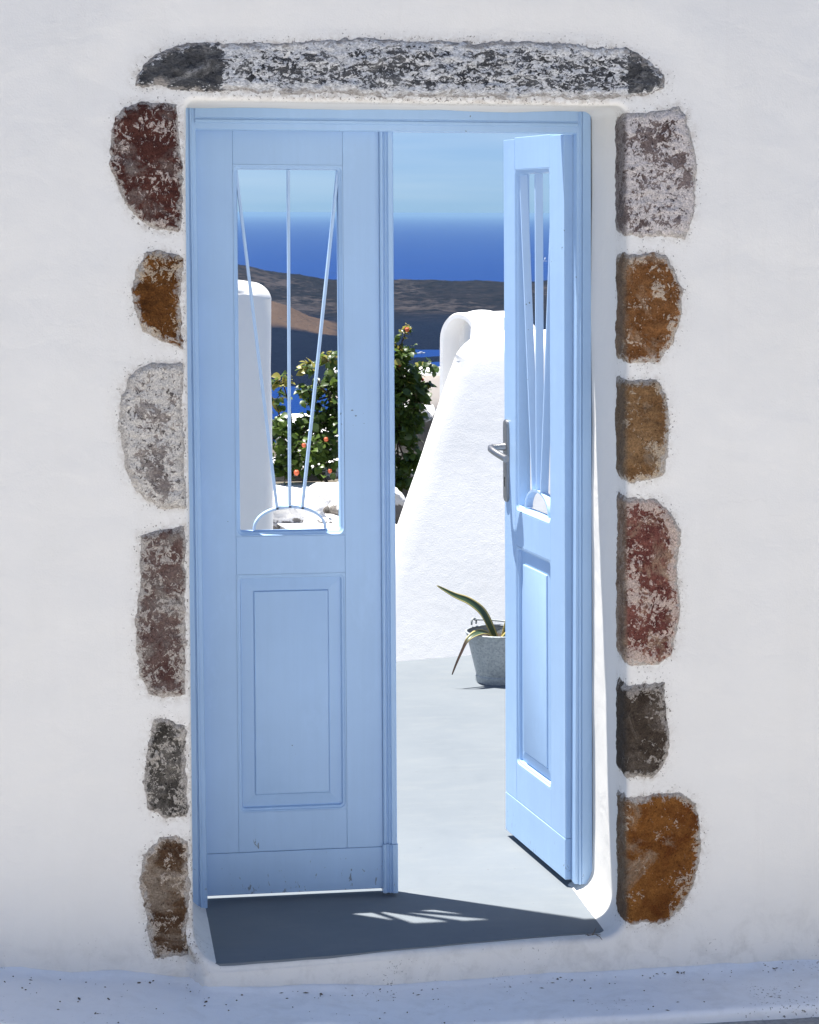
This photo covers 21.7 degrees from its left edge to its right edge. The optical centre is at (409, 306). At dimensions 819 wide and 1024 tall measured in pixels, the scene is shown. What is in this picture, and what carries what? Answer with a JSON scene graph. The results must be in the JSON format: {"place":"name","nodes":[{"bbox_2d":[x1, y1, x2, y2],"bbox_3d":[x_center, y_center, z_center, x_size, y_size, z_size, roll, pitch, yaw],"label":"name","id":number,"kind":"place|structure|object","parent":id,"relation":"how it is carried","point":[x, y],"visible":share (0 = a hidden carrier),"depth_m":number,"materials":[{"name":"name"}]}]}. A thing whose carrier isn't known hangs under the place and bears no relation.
{"place":"outdoors","nodes":[
{"label":"outdoors","id":0,"kind":"place"},
{"bbox_2d":[238,280,272,529],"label":"white pillar wall","id":1,"kind":"structure","parent":0,"point":[256,492],"depth_m":8.28,"materials":[{"name":"white paint"}]},
{"bbox_2d":[272,443,337,483],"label":"hillside","id":2,"kind":"structure","parent":0,"point":[329,481],"depth_m":18.21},
{"bbox_2d":[273,485,332,529],"bbox_3d":[-0.966,1.152,11.783,1.025,0.245,0.963,0,3,-9],"label":"rock","id":3,"kind":"object","parent":2,"relation":"on","point":[314,501],"visible":0.24,"depth_m":11.49,"materials":[{"name":"white stone"}]},
{"bbox_2d":[276,482,315,489],"bbox_3d":[-0.688,1.112,12.283,0.738,0.146,0.629,0,3,-9],"label":"rock","id":4,"kind":"object","parent":3,"relation":"on","point":[299,485],"visible":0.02,"depth_m":12.43,"materials":[{"name":"white stone"}]},
{"bbox_2d":[273,457,337,481],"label":"wall","id":5,"kind":"structure","parent":4,"relation":"on","point":[298,478],"depth_m":12.58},
{"bbox_2d":[277,514,396,529],"bbox_3d":[-0.408,1.219,11.518,0.725,0.134,0.673,-1,3,-21],"label":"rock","id":6,"kind":"object","parent":2,"relation":"on","point":[334,518],"visible":0.17,"depth_m":11.38,"materials":[{"name":"white stone"}]},
{"bbox_2d":[309,482,405,520],"bbox_3d":[-0.317,1.112,12.073,0.473,0.188,0.614,-1,3,-25],"label":"rock","id":7,"kind":"object","parent":6,"relation":"on","point":[327,491],"visible":0.23,"depth_m":11.91,"materials":[{"name":"white stone"}]},
{"bbox_2d":[271,323,439,491],"bbox_3d":[-0.366,0.857,12.669,0.784,1.514,1.118,2,3,35],"label":"flowering rose bush","id":8,"kind":"object","parent":2,"relation":"on","point":[412,385],"visible":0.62,"depth_m":12.55,"materials":[{"name":"green plant"}]},
{"bbox_2d":[278,367,439,455],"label":"terrace house","id":9,"kind":"structure","parent":2,"relation":"on","point":[435,392],"depth_m":21.17,"materials":[{"name":"white paint"}]},
{"bbox_2d":[395,474,413,523],"bbox_3d":[-0.035,1.202,13.192,0.244,0.476,0.382,0,3,-9],"label":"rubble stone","id":10,"kind":"object","parent":2,"relation":"on","point":[404,492],"visible":0.02,"depth_m":13.02,"materials":[{"name":"grey stone"}]},
{"bbox_2d":[395,404,435,458],"bbox_3d":[0.034,0.913,13.393,0.268,0.615,0.420,0,3,-9],"label":"rubble stone","id":11,"kind":"object","parent":2,"relation":"on","point":[431,411],"visible":0.1,"depth_m":13.21,"materials":[{"name":"grey stone"}]},
{"bbox_2d":[237,215,549,442],"bbox_3d":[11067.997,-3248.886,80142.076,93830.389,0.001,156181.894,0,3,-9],"label":"sea","id":12,"kind":"structure","parent":0,"point":[458,248],"depth_m":12283.67,"materials":[{"name":"blue liquid"}]},
{"bbox_2d":[238,264,547,386],"bbox_3d":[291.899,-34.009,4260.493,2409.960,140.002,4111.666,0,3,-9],"label":"island","id":13,"kind":"structure","parent":12,"relation":"on","point":[425,310],"depth_m":4229.97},
{"bbox_2d":[206,655,603,965],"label":"courtyard floor","id":14,"kind":"structure","parent":0,"point":[471,869],"depth_m":5.47,"materials":[{"name":"grey paint"}]},
{"bbox_2d":[0,0,818,986],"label":"courtyard wall","id":15,"kind":"structure","parent":14,"relation":"on","point":[692,126],"depth_m":4.96,"materials":[{"name":"paint"}]},
{"bbox_2d":[196,130,397,895],"bbox_3d":[-0.283,0.509,5.261,0.517,1.902,0.058,0,3,-9],"label":"door leaf","id":16,"kind":"object","parent":15,"relation":"attached to","point":[299,630],"visible":0.91,"depth_m":5.26,"materials":[{"name":"blue paint"}]},
{"bbox_2d":[488,134,572,879],"bbox_3d":[0.320,0.499,5.579,0.165,1.882,0.464,0,3,-9],"label":"door leaf","id":17,"kind":"object","parent":15,"relation":"attached to","point":[537,421],"visible":1,"depth_m":5.57,"materials":[{"name":"blue paint"}]},
{"bbox_2d":[465,617,504,684],"bbox_3d":[0.321,1.255,7.775,0.239,0.216,0.239,0,3,-9],"label":"zinc bucket","id":18,"kind":"object","parent":14,"relation":"on","point":[487,654],"visible":0.45,"depth_m":7.70,"materials":[{"name":"metal"}]},
{"bbox_2d":[437,585,504,674],"bbox_3d":[0.301,1.159,7.711,0.374,0.317,0.189,-2,3,-38],"label":"agave plant","id":19,"kind":"object","parent":18,"relation":"in","point":[479,608],"visible":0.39,"depth_m":7.71,"materials":[{"name":"green plant"}]},
{"bbox_2d":[237,132,572,215],"label":"sky","id":20,"kind":"structure","parent":0,"point":[435,174],"materials":[{"name":"blue"}]},
{"bbox_2d":[395,330,549,660],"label":"buttress wall","id":21,"kind":"structure","parent":0,"point":[450,532],"depth_m":8.39,"materials":[{"name":"white paint"}]},
{"bbox_2d":[440,310,534,397],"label":"vaulted roof","id":22,"kind":"structure","parent":21,"relation":"attached to","point":[459,331],"depth_m":10.07,"materials":[{"name":"white paint"}]},
{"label":"alley paving","id":23,"kind":"structure","parent":0,"visible":0},
{"bbox_2d":[0,960,818,1023],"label":"step","id":24,"kind":"object","parent":23,"relation":"on","point":[745,992],"visible":0.97,"depth_m":4.83,"materials":[{"name":"white paint"}]},
{"bbox_2d":[4,962,801,1022],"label":"dirt crumbs","id":25,"kind":"object","parent":24,"relation":"on","point":[391,990],"visible":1,"depth_m":4.85,"materials":[{"name":"dark brown soil"}]},
{"bbox_2d":[705,1017,818,1023],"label":"gutter","id":26,"kind":"object","parent":23,"relation":"on","point":[812,1020],"visible":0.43,"depth_m":4.82,"materials":[{"name":"concrete"}]}
]}

